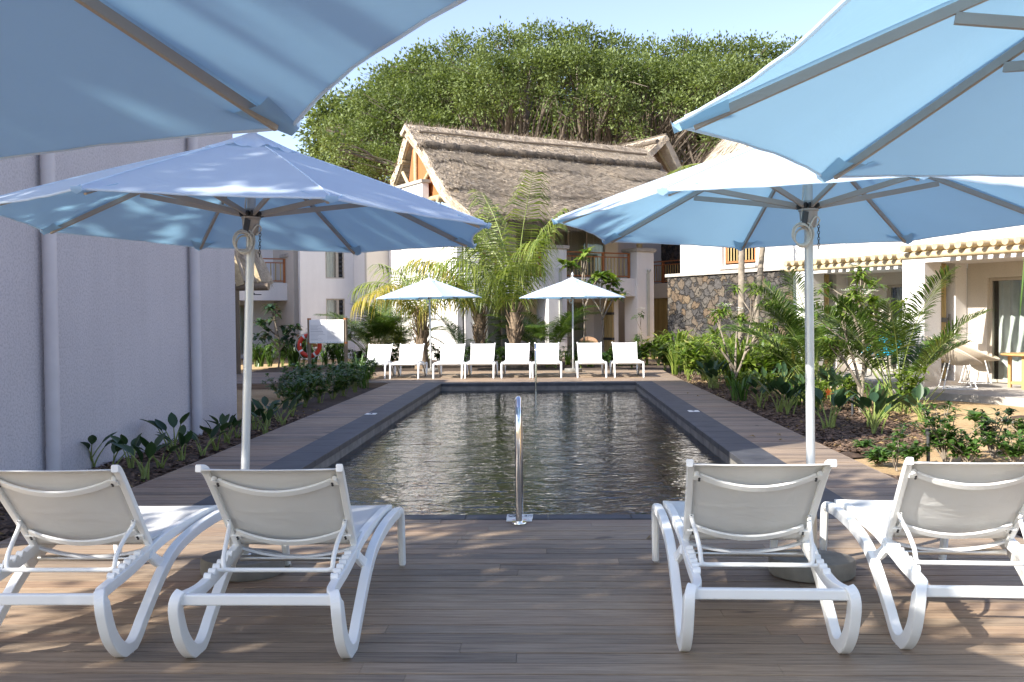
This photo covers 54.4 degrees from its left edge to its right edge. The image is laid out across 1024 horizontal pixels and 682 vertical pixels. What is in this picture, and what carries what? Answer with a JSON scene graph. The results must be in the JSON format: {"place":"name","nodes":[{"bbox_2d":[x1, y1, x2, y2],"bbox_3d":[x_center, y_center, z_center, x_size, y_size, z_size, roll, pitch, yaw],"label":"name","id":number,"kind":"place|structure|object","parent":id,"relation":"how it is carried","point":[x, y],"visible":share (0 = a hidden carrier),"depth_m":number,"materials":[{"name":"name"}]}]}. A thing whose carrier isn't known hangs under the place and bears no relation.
{"place":"outdoors","nodes":[
{"label":"outdoors","id":0,"kind":"place"},
{"bbox_2d":[237,356,657,419],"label":"sand ground","id":1,"kind":"structure","parent":0,"point":[258,394],"depth_m":21.61,"materials":[{"name":"beige sand"}]},
{"bbox_2d":[0,134,236,469],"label":"white building","id":2,"kind":"structure","parent":1,"relation":"on","point":[101,338],"depth_m":10.80,"materials":[{"name":"paint"}]},
{"bbox_2d":[0,387,375,540],"bbox_3d":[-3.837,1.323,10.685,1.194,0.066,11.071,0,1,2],"label":"bark mulch","id":3,"kind":"object","parent":1,"relation":"on","point":[222,445],"visible":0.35,"depth_m":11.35,"materials":[{"name":"brown wood"}]},
{"bbox_2d":[80,432,120,466],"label":"strelitzia","id":4,"kind":"object","parent":3,"relation":"on","point":[92,439],"visible":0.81,"depth_m":10.50,"materials":[{"name":"green plant"}]},
{"bbox_2d":[109,433,141,468],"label":"strelitzia","id":5,"kind":"object","parent":3,"relation":"on","point":[136,441],"visible":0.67,"depth_m":10.43,"materials":[{"name":"green plant"}]},
{"bbox_2d":[108,432,170,481],"bbox_3d":[-3.614,1.148,9.713,0.606,0.436,0.474,-1,2,-32],"label":"strelitzia","id":6,"kind":"object","parent":3,"relation":"on","point":[151,449],"visible":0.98,"depth_m":9.64,"materials":[{"name":"green plant"}]},
{"bbox_2d":[140,412,189,450],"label":"strelitzia","id":7,"kind":"object","parent":3,"relation":"on","point":[172,421],"visible":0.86,"depth_m":11.79,"materials":[{"name":"green plant"}]},
{"bbox_2d":[155,424,193,460],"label":"strelitzia","id":8,"kind":"object","parent":3,"relation":"on","point":[183,439],"visible":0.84,"depth_m":10.94,"materials":[{"name":"green plant"}]},
{"bbox_2d":[200,414,231,450],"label":"strelitzia","id":9,"kind":"object","parent":3,"relation":"on","point":[224,425],"visible":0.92,"depth_m":11.70,"materials":[{"name":"green plant"}]},
{"bbox_2d":[207,413,241,444],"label":"strelitzia","id":10,"kind":"object","parent":3,"relation":"on","point":[221,417],"visible":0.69,"depth_m":12.38,"materials":[{"name":"green plant"}]},
{"bbox_2d":[251,404,277,433],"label":"strelitzia","id":11,"kind":"object","parent":3,"relation":"on","point":[269,414],"visible":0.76,"depth_m":13.27,"materials":[{"name":"green plant"}]},
{"bbox_2d":[252,396,292,425],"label":"strelitzia","id":12,"kind":"object","parent":3,"relation":"on","point":[264,400],"visible":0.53,"depth_m":14.30,"materials":[{"name":"green plant"}]},
{"bbox_2d":[282,375,313,409],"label":"leafy shrub","id":13,"kind":"object","parent":3,"relation":"on","point":[300,386],"visible":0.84,"depth_m":16.82,"materials":[{"name":"green plant"}]},
{"bbox_2d":[293,370,324,406],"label":"leafy shrub","id":14,"kind":"object","parent":3,"relation":"on","point":[308,393],"visible":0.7,"depth_m":17.48,"materials":[{"name":"green plant"}]},
{"bbox_2d":[306,373,333,402],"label":"leafy shrub","id":15,"kind":"object","parent":3,"relation":"on","point":[319,390],"visible":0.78,"depth_m":18.33,"materials":[{"name":"green plant"}]},
{"bbox_2d":[322,372,350,398],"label":"leafy shrub","id":16,"kind":"object","parent":3,"relation":"on","point":[337,387],"visible":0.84,"depth_m":19.11,"materials":[{"name":"green plant"}]},
{"bbox_2d":[325,365,357,395],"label":"leafy shrub","id":17,"kind":"object","parent":3,"relation":"on","point":[346,384],"visible":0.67,"depth_m":19.77,"materials":[{"name":"green plant"}]},
{"bbox_2d":[337,363,369,391],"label":"leafy shrub","id":18,"kind":"object","parent":3,"relation":"on","point":[356,380],"visible":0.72,"depth_m":21.01,"materials":[{"name":"green plant"}]},
{"bbox_2d":[0,378,924,538],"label":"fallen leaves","id":19,"kind":"object","parent":3,"relation":"on","point":[1,533],"visible":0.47,"depth_m":13.68,"materials":[{"name":"brown plant"}]},
{"bbox_2d":[234,249,274,373],"bbox_3d":[-11.891,-2.205,23.037,12.248,6.743,13.850,0,1,2],"label":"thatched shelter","id":20,"kind":"object","parent":1,"relation":"on","point":[263,280],"visible":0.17,"depth_m":27.17,"materials":[{"name":"white paint"}]},
{"bbox_2d":[235,250,287,357],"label":"apartment wing","id":21,"kind":"structure","parent":1,"relation":"on","point":[279,293],"depth_m":41.31,"materials":[{"name":"white paint"}]},
{"bbox_2d":[252,358,683,372],"bbox_3d":[-0.795,0.786,32.103,14.000,0.079,8.950,0,1,2],"label":"back bed","id":22,"kind":"object","parent":1,"relation":"on","point":[522,368],"visible":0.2,"depth_m":30.34,"materials":[{"name":"soil"}]},
{"bbox_2d":[253,303,301,367],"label":"broadleaf tree","id":23,"kind":"object","parent":22,"relation":"on","point":[263,323],"visible":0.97,"depth_m":32.00,"materials":[{"name":"green plant"}]},
{"bbox_2d":[307,318,347,371],"bbox_3d":[-5.195,0.132,28.049,1.147,1.555,0.135,0,1,2],"label":"notice board","id":24,"kind":"object","parent":22,"relation":"on","point":[327,331],"visible":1,"depth_m":27.98,"materials":[{"name":"white plastic"}]},
{"bbox_2d":[295,332,323,359],"bbox_3d":[-5.742,0.130,28.229,0.820,0.820,0.152,0,1,2],"label":"lifebuoy","id":25,"kind":"object","parent":24,"relation":"hanging from","point":[302,352],"visible":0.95,"depth_m":28.20,"materials":[{"name":"red plastic"}]},
{"bbox_2d":[299,299,440,366],"bbox_3d":[-4.351,-0.417,31.817,4.594,2.518,3.871,0,1,2],"label":"areca palm","id":26,"kind":"object","parent":22,"relation":"on","point":[378,328],"visible":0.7,"depth_m":31.43,"materials":[{"name":"green plant"}]},
{"bbox_2d":[355,313,447,359],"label":"areca palm","id":27,"kind":"object","parent":22,"relation":"on","point":[403,340],"visible":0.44,"depth_m":32.15,"materials":[{"name":"green plant"}]},
{"bbox_2d":[347,263,485,368],"bbox_3d":[-2.815,-0.752,29.722,4.092,3.261,3.513,0,1,2],"label":"coconut palm","id":28,"kind":"object","parent":22,"relation":"on","point":[422,334],"visible":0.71,"depth_m":29.57,"materials":[{"name":"green plant"}]},
{"bbox_2d":[410,313,508,365],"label":"areca palm","id":29,"kind":"object","parent":22,"relation":"on","point":[454,330],"visible":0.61,"depth_m":31.58,"materials":[{"name":"green plant"}]},
{"bbox_2d":[389,204,554,366],"bbox_3d":[-1.207,-1.739,30.460,5.175,5.174,3.755,-1,1,-14],"label":"coconut palm","id":30,"kind":"object","parent":22,"relation":"on","point":[480,321],"visible":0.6,"depth_m":30.51,"materials":[{"name":"green plant"}]},
{"bbox_2d":[425,170,568,367],"bbox_3d":[-0.389,-2.073,29.723,4.437,5.857,4.319,0,1,2],"label":"coconut palm","id":31,"kind":"object","parent":22,"relation":"on","point":[514,331],"visible":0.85,"depth_m":29.71,"materials":[{"name":"green plant"}]},
{"bbox_2d":[484,305,603,365],"bbox_3d":[0.958,-0.143,30.448,3.851,1.931,3.959,0,1,2],"label":"areca palm","id":32,"kind":"object","parent":22,"relation":"on","point":[562,328],"visible":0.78,"depth_m":30.16,"materials":[{"name":"green plant"}]},
{"bbox_2d":[554,246,621,340],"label":"broadleaf tree","id":33,"kind":"object","parent":22,"relation":"on","point":[585,252],"visible":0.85,"depth_m":32.40,"materials":[{"name":"green plant"}]},
{"bbox_2d":[576,269,629,352],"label":"broadleaf tree","id":34,"kind":"object","parent":22,"relation":"on","point":[616,283],"visible":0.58,"depth_m":32.90,"materials":[{"name":"green plant"}]},
{"bbox_2d":[647,331,674,364],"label":"ginger clump","id":35,"kind":"object","parent":22,"relation":"on","point":[662,338],"visible":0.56,"depth_m":31.09,"materials":[{"name":"green plant"}]},
{"bbox_2d":[273,119,683,360],"bbox_3d":[0.706,-4.460,43.712,20.400,10.010,15.160,-1,2,-31],"label":"thatched villa","id":36,"kind":"object","parent":1,"relation":"on","point":[451,167],"visible":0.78,"depth_m":39.04,"materials":[{"name":"paint"}]},
{"bbox_2d":[325,252,336,278],"bbox_3d":[-7.564,-3.612,40.222,0.640,2.270,1.350,-1,2,-31],"label":"window","id":37,"kind":"structure","parent":36,"relation":"in","point":[330,257],"depth_m":39.84,"materials":[{"name":"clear glass"}]},
{"bbox_2d":[557,229,604,277],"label":"sliding door","id":38,"kind":"structure","parent":36,"relation":"in","point":[586,246],"depth_m":40.32,"materials":[{"name":"brown glass"}]},
{"bbox_2d":[0,379,1023,541],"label":"deck edging","id":39,"kind":"object","parent":1,"relation":"on","point":[262,386],"visible":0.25,"depth_m":18.82,"materials":[{"name":"wood"}]},
{"bbox_2d":[326,385,725,514],"bbox_3d":[0.313,1.841,14.770,4.770,1.339,15.290,0,1,2],"label":"pool basin","id":40,"kind":"object","parent":1,"relation":"in","point":[642,487],"visible":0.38,"depth_m":16.52,"materials":[{"name":"liquid"}]},
{"bbox_2d":[312,385,736,468],"bbox_3d":[0.307,1.222,14.757,4.374,0.098,14.892,0,1,2],"label":"pool edge","id":41,"kind":"object","parent":40,"relation":"attached to","point":[342,453],"visible":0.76,"depth_m":16.77,"materials":[{"name":"stone"}]},
{"bbox_2d":[191,381,842,519],"bbox_3d":[0.310,1.135,14.874,5.130,0.066,15.410,0,1,2],"label":"pool coping","id":42,"kind":"object","parent":41,"relation":"on","point":[734,446],"visible":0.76,"depth_m":12.03,"materials":[{"name":"stone"}]},
{"bbox_2d":[281,13,803,203],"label":"banyan tree","id":43,"kind":"object","parent":1,"relation":"on","point":[616,96],"visible":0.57,"depth_m":59.23,"materials":[{"name":"green plant"}]},
{"bbox_2d":[654,244,679,345],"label":"balcony wing","id":44,"kind":"structure","parent":1,"relation":"on","point":[670,259],"depth_m":45.20,"materials":[{"name":"white paint"}]},
{"bbox_2d":[665,266,792,343],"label":"stone wall","id":45,"kind":"structure","parent":1,"relation":"on","point":[694,298],"depth_m":31.35,"materials":[{"name":"grey stone"}]},
{"bbox_2d":[680,138,792,272],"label":"white wing","id":46,"kind":"structure","parent":1,"relation":"on","point":[693,258],"depth_m":31.63,"materials":[{"name":"white paint"}]},
{"bbox_2d":[724,247,755,266],"bbox_3d":[7.138,-3.087,31.035,0.122,1.480,1.478,-1,2,-31],"label":"screened window","id":47,"kind":"structure","parent":46,"relation":"in","point":[730,254],"depth_m":31.22,"materials":[{"name":"wood"}]},
{"bbox_2d":[666,367,1023,537],"bbox_3d":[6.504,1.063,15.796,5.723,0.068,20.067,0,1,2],"label":"bark mulch","id":48,"kind":"object","parent":1,"relation":"on","point":[802,432],"visible":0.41,"depth_m":13.78,"materials":[{"name":"brown wood"}]},
{"bbox_2d":[657,343,683,375],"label":"ginger clump","id":49,"kind":"object","parent":48,"relation":"on","point":[674,367],"visible":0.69,"depth_m":25.49,"materials":[{"name":"green plant"}]},
{"bbox_2d":[666,163,744,349],"bbox_3d":[4.899,-1.601,22.225,3.623,5.104,3.470,0,1,18],"label":"slender palm","id":50,"kind":"object","parent":48,"relation":"on","point":[741,273],"visible":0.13,"depth_m":21.84,"materials":[{"name":"beige plant"}]},
{"bbox_2d":[694,360,730,388],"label":"strelitzia","id":51,"kind":"object","parent":48,"relation":"on","point":[709,364],"visible":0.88,"depth_m":20.57,"materials":[{"name":"green plant"}]},
{"bbox_2d":[711,371,755,402],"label":"garden clump","id":52,"kind":"object","parent":48,"relation":"on","point":[737,391],"visible":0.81,"depth_m":17.38,"materials":[{"name":"green plant"}]},
{"bbox_2d":[704,344,766,385],"bbox_3d":[4.715,0.525,21.462,1.567,0.922,1.009,0,2,30],"label":"ginger clump","id":53,"kind":"object","parent":48,"relation":"on","point":[727,372],"visible":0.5,"depth_m":21.33,"materials":[{"name":"green plant"}]},
{"bbox_2d":[709,336,764,385],"bbox_3d":[4.966,0.450,21.276,1.483,1.075,1.408,-1,1,0],"label":"ginger clump","id":54,"kind":"object","parent":48,"relation":"on","point":[740,353],"visible":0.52,"depth_m":21.15,"materials":[{"name":"green plant"}]},
{"bbox_2d":[695,281,784,377],"bbox_3d":[4.957,-0.133,20.871,2.257,2.249,1.477,0,1,2],"label":"plumeria","id":55,"kind":"object","parent":48,"relation":"on","point":[723,312],"visible":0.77,"depth_m":20.91,"materials":[{"name":"green plant"}]},
{"bbox_2d":[752,247,764,347],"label":"slender palm","id":56,"kind":"object","parent":48,"relation":"on","point":[760,266],"visible":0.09,"depth_m":23.65,"materials":[{"name":"beige plant"}]},
{"bbox_2d":[742,379,775,407],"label":"strelitzia","id":57,"kind":"object","parent":48,"relation":"on","point":[752,382],"visible":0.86,"depth_m":16.10,"materials":[{"name":"green plant"}]},
{"bbox_2d":[742,344,787,377],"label":"ginger clump","id":58,"kind":"object","parent":48,"relation":"on","point":[755,366],"visible":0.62,"depth_m":21.00,"materials":[{"name":"green plant"}]},
{"bbox_2d":[757,375,803,411],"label":"strelitzia","id":59,"kind":"object","parent":48,"relation":"on","point":[779,382],"visible":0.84,"depth_m":15.18,"materials":[{"name":"green plant"}]},
{"bbox_2d":[768,379,817,414],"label":"strelitzia","id":60,"kind":"object","parent":48,"relation":"on","point":[783,388],"visible":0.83,"depth_m":14.98,"materials":[{"name":"green plant"}]},
{"bbox_2d":[795,387,854,428],"bbox_3d":[4.135,0.885,13.098,0.625,0.580,0.643,0,2,38],"label":"strelitzia","id":61,"kind":"object","parent":48,"relation":"on","point":[838,398],"visible":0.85,"depth_m":13.11,"materials":[{"name":"green plant"}]},
{"bbox_2d":[717,268,935,401],"bbox_3d":[5.290,-0.098,17.725,3.302,2.339,3.077,-1,1,-16],"label":"areca palm","id":62,"kind":"object","parent":48,"relation":"on","point":[795,329],"visible":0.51,"depth_m":17.36,"materials":[{"name":"green plant"}]},
{"bbox_2d":[817,366,859,402],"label":"strelitzia","id":63,"kind":"object","parent":48,"relation":"on","point":[823,374],"visible":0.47,"depth_m":16.94,"materials":[{"name":"green plant"}]},
{"bbox_2d":[800,262,916,411],"bbox_3d":[5.308,-0.045,15.160,1.762,2.322,1.102,0,1,2],"label":"plumeria","id":64,"kind":"object","parent":48,"relation":"on","point":[857,297],"visible":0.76,"depth_m":15.18,"materials":[{"name":"green plant"}]},
{"bbox_2d":[846,387,885,426],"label":"strelitzia","id":65,"kind":"object","parent":48,"relation":"on","point":[880,392],"visible":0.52,"depth_m":13.20,"materials":[{"name":"green plant"}]},
{"bbox_2d":[846,389,911,433],"bbox_3d":[4.599,0.880,12.536,0.733,0.607,0.752,0,1,11],"label":"strelitzia","id":66,"kind":"object","parent":48,"relation":"on","point":[874,397],"visible":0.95,"depth_m":12.40,"materials":[{"name":"green plant"}]},
{"bbox_2d":[776,226,1023,406],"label":"pergola villa","id":67,"kind":"object","parent":1,"relation":"on","point":[989,273],"visible":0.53,"depth_m":18.58,"materials":[{"name":"white paint"}]},
{"bbox_2d":[889,285,902,371],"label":"sliding door","id":68,"kind":"structure","parent":67,"relation":"in","point":[897,290],"depth_m":22.44,"materials":[{"name":"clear glass"}]},
{"bbox_2d":[925,336,982,389],"bbox_3d":[7.625,0.365,17.188,0.908,0.915,0.824,0,1,14],"label":"tub chair","id":69,"kind":"object","parent":67,"relation":"on","point":[956,356],"visible":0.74,"depth_m":16.95,"materials":[{"name":"beige fabric"}]},
{"bbox_2d":[951,337,999,383],"bbox_3d":[8.604,0.324,18.564,0.908,0.915,0.824,0,2,32],"label":"tub chair","id":70,"kind":"object","parent":67,"relation":"on","point":[975,353],"visible":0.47,"depth_m":18.28,"materials":[{"name":"beige fabric"}]},
{"bbox_2d":[989,277,1023,382],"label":"sliding door","id":71,"kind":"structure","parent":67,"relation":"in","point":[1006,321],"depth_m":18.52,"materials":[{"name":"clear glass"}]},
{"bbox_2d":[1000,352,1023,389],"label":"patio table","id":72,"kind":"object","parent":67,"relation":"on","point":[1010,355],"visible":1,"depth_m":17.19,"materials":[{"name":"yellow wood"}]},
{"bbox_2d":[0,369,1023,681],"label":"pool deck","id":73,"kind":"structure","parent":0,"point":[496,601],"depth_m":4.93,"materials":[{"name":"brown wood"}]},
{"bbox_2d":[0,465,232,656],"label":"sun lounger","id":74,"kind":"object","parent":73,"relation":"on","point":[48,510],"visible":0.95,"depth_m":4.58,"materials":[{"name":"white plastic"}]},
{"bbox_2d":[0,0,466,159],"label":"parasol","id":75,"kind":"object","parent":73,"relation":"on","point":[78,74],"visible":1,"depth_m":2.37,"materials":[{"name":"fabric"}]},
{"bbox_2d":[0,132,491,581],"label":"parasol","id":76,"kind":"object","parent":73,"relation":"on","point":[250,193],"visible":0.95,"depth_m":5.71,"materials":[{"name":"blue fabric"}]},
{"bbox_2d":[168,464,405,657],"bbox_3d":[-1.022,0.938,4.969,0.737,0.842,1.808,0,1,2],"label":"sun lounger","id":77,"kind":"object","parent":73,"relation":"on","point":[285,509],"visible":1,"depth_m":4.49,"materials":[{"name":"white plastic"}]},
{"bbox_2d":[366,343,395,378],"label":"sun lounger","id":78,"kind":"object","parent":73,"relation":"on","point":[379,351],"visible":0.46,"depth_m":25.48,"materials":[{"name":"white plastic"}]},
{"bbox_2d":[389,343,427,379],"bbox_3d":[-2.578,0.497,24.940,0.737,0.842,1.808,0,1,2],"label":"sun lounger","id":79,"kind":"object","parent":73,"relation":"on","point":[410,354],"visible":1,"depth_m":25.29,"materials":[{"name":"white plastic"}]},
{"bbox_2d":[376,273,480,371],"bbox_3d":[-2.248,-0.513,27.223,2.752,2.730,2.752,0,1,5],"label":"parasol","id":80,"kind":"object","parent":73,"relation":"on","point":[429,288],"visible":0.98,"depth_m":26.66,"materials":[{"name":"fabric"}]},
{"bbox_2d":[432,343,467,378],"bbox_3d":[-1.523,0.488,24.862,0.737,0.842,1.808,0,1,2],"label":"sun lounger","id":81,"kind":"object","parent":73,"relation":"on","point":[452,354],"visible":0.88,"depth_m":25.22,"materials":[{"name":"white plastic"}]},
{"bbox_2d":[464,343,497,378],"bbox_3d":[-0.757,0.482,24.829,0.737,0.842,1.808,0,1,2],"label":"sun lounger","id":82,"kind":"object","parent":73,"relation":"on","point":[482,354],"visible":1,"depth_m":25.18,"materials":[{"name":"white plastic"}]},
{"bbox_2d":[501,342,531,378],"bbox_3d":[0.123,0.475,24.777,0.737,0.842,1.808,0,1,2],"label":"sun lounger","id":83,"kind":"object","parent":73,"relation":"on","point":[516,353],"visible":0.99,"depth_m":25.13,"materials":[{"name":"white plastic"}]},
{"bbox_2d":[511,396,526,525],"bbox_3d":[0.054,1.090,7.183,0.112,1.393,0.458,0,1,2],"label":"grab rail","id":84,"kind":"object","parent":73,"relation":"on","point":[518,521],"visible":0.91,"depth_m":6.99,"materials":[{"name":"silver metal"}]},
{"bbox_2d":[532,342,561,378],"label":"sun lounger","id":85,"kind":"object","parent":73,"relation":"on","point":[547,353],"visible":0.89,"depth_m":25.09,"materials":[{"name":"white plastic"}]},
{"bbox_2d":[519,272,624,371],"bbox_3d":[1.627,-0.511,26.607,2.698,2.674,2.698,-1,2,-32],"label":"parasol","id":86,"kind":"object","parent":73,"relation":"on","point":[572,288],"visible":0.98,"depth_m":26.06,"materials":[{"name":"fabric"}]},
{"bbox_2d":[575,342,606,377],"bbox_3d":[1.943,0.460,24.664,0.737,0.842,1.808,0,1,2],"label":"sun lounger","id":87,"kind":"object","parent":73,"relation":"on","point":[589,353],"visible":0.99,"depth_m":25.02,"materials":[{"name":"white plastic"}]},
{"bbox_2d":[610,342,644,377],"bbox_3d":[2.827,0.453,24.611,0.737,0.842,1.808,0,1,2],"label":"sun lounger","id":88,"kind":"object","parent":73,"relation":"on","point":[624,353],"visible":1,"depth_m":24.96,"materials":[{"name":"white plastic"}]},
{"bbox_2d":[651,459,861,653],"bbox_3d":[1.127,0.917,4.979,0.737,0.842,1.808,0,1,4],"label":"sun lounger","id":89,"kind":"object","parent":73,"relation":"on","point":[773,504],"visible":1,"depth_m":4.49,"materials":[{"name":"white plastic"}]},
{"bbox_2d":[552,147,1023,582],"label":"parasol","id":90,"kind":"object","parent":73,"relation":"on","point":[745,198],"visible":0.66,"depth_m":5.89,"materials":[{"name":"fabric"}]},
{"bbox_2d":[670,0,1023,182],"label":"parasol","id":91,"kind":"object","parent":73,"relation":"on","point":[880,88],"visible":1,"depth_m":2.86,"materials":[{"name":"fabric"}]},
{"bbox_2d":[819,457,1023,648],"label":"sun lounger","id":92,"kind":"object","parent":73,"relation":"on","point":[944,502],"visible":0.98,"depth_m":4.55,"materials":[{"name":"white plastic"}]},
{"bbox_2d":[327,389,723,514],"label":"pool water","id":93,"kind":"structure","parent":0,"point":[535,404],"depth_m":13.56,"materials":[{"name":"liquid"}]},
{"bbox_2d":[233,0,840,206],"label":"sky","id":94,"kind":"structure","parent":0,"point":[787,17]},
{"bbox_2d":[645,362,1023,475],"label":"garden sand","id":95,"kind":"structure","parent":0,"point":[964,424],"depth_m":13.29,"materials":[{"name":"beige sand"}]},
{"bbox_2d":[670,339,713,379],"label":"ginger clump","id":96,"kind":"object","parent":95,"relation":"on","point":[690,366],"visible":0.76,"depth_m":23.18,"materials":[{"name":"green plant"}]},
{"bbox_2d":[860,444,895,465],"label":"garden shrub","id":97,"kind":"object","parent":95,"relation":"on","point":[878,454],"visible":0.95,"depth_m":10.05,"materials":[{"name":"green plant"}]},
{"bbox_2d":[790,265,991,412],"bbox_3d":[5.899,0.009,15.166,3.378,2.229,2.582,-1,1,-26],"label":"areca palm","id":98,"kind":"object","parent":95,"relation":"on","point":[932,346],"visible":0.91,"depth_m":14.88,"materials":[{"name":"green plant"}]},
{"bbox_2d":[881,421,911,470],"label":"garden shrub","id":99,"kind":"object","parent":95,"relation":"on","point":[893,446],"visible":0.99,"depth_m":9.65,"materials":[{"name":"green plant"}]},
{"bbox_2d":[883,364,928,413],"bbox_3d":[5.903,0.723,14.865,0.681,0.794,0.883,0,1,14],"label":"garden clump","id":100,"kind":"object","parent":95,"relation":"on","point":[912,381],"visible":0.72,"depth_m":14.84,"materials":[{"name":"green plant"}]},
{"bbox_2d":[896,439,933,461],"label":"garden shrub","id":101,"kind":"object","parent":95,"relation":"on","point":[914,451],"visible":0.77,"depth_m":10.14,"materials":[{"name":"green plant"}]},
{"bbox_2d":[895,383,943,421],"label":"strelitzia","id":102,"kind":"object","parent":95,"relation":"on","point":[919,392],"visible":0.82,"depth_m":14.03,"materials":[{"name":"green plant"}]},
{"bbox_2d":[910,401,985,461],"bbox_3d":[4.440,0.935,10.197,0.739,0.631,0.717,0,1,2],"label":"garden shrub","id":103,"kind":"object","parent":95,"relation":"on","point":[938,434],"visible":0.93,"depth_m":10.11,"materials":[{"name":"green plant"}]},
{"bbox_2d":[940,429,995,462],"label":"garden shrub","id":104,"kind":"object","parent":95,"relation":"on","point":[964,450],"visible":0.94,"depth_m":10.01,"materials":[{"name":"green plant"}]},
{"bbox_2d":[968,407,1019,456],"bbox_3d":[5.117,0.962,10.612,0.540,0.543,0.541,0,1,2],"label":"garden shrub","id":105,"kind":"object","parent":95,"relation":"on","point":[1008,411],"visible":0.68,"depth_m":10.54,"materials":[{"name":"green plant"}]},
{"bbox_2d":[980,429,1023,462],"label":"garden shrub","id":106,"kind":"object","parent":95,"relation":"on","point":[1007,449],"visible":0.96,"depth_m":10.00,"materials":[{"name":"green plant"}]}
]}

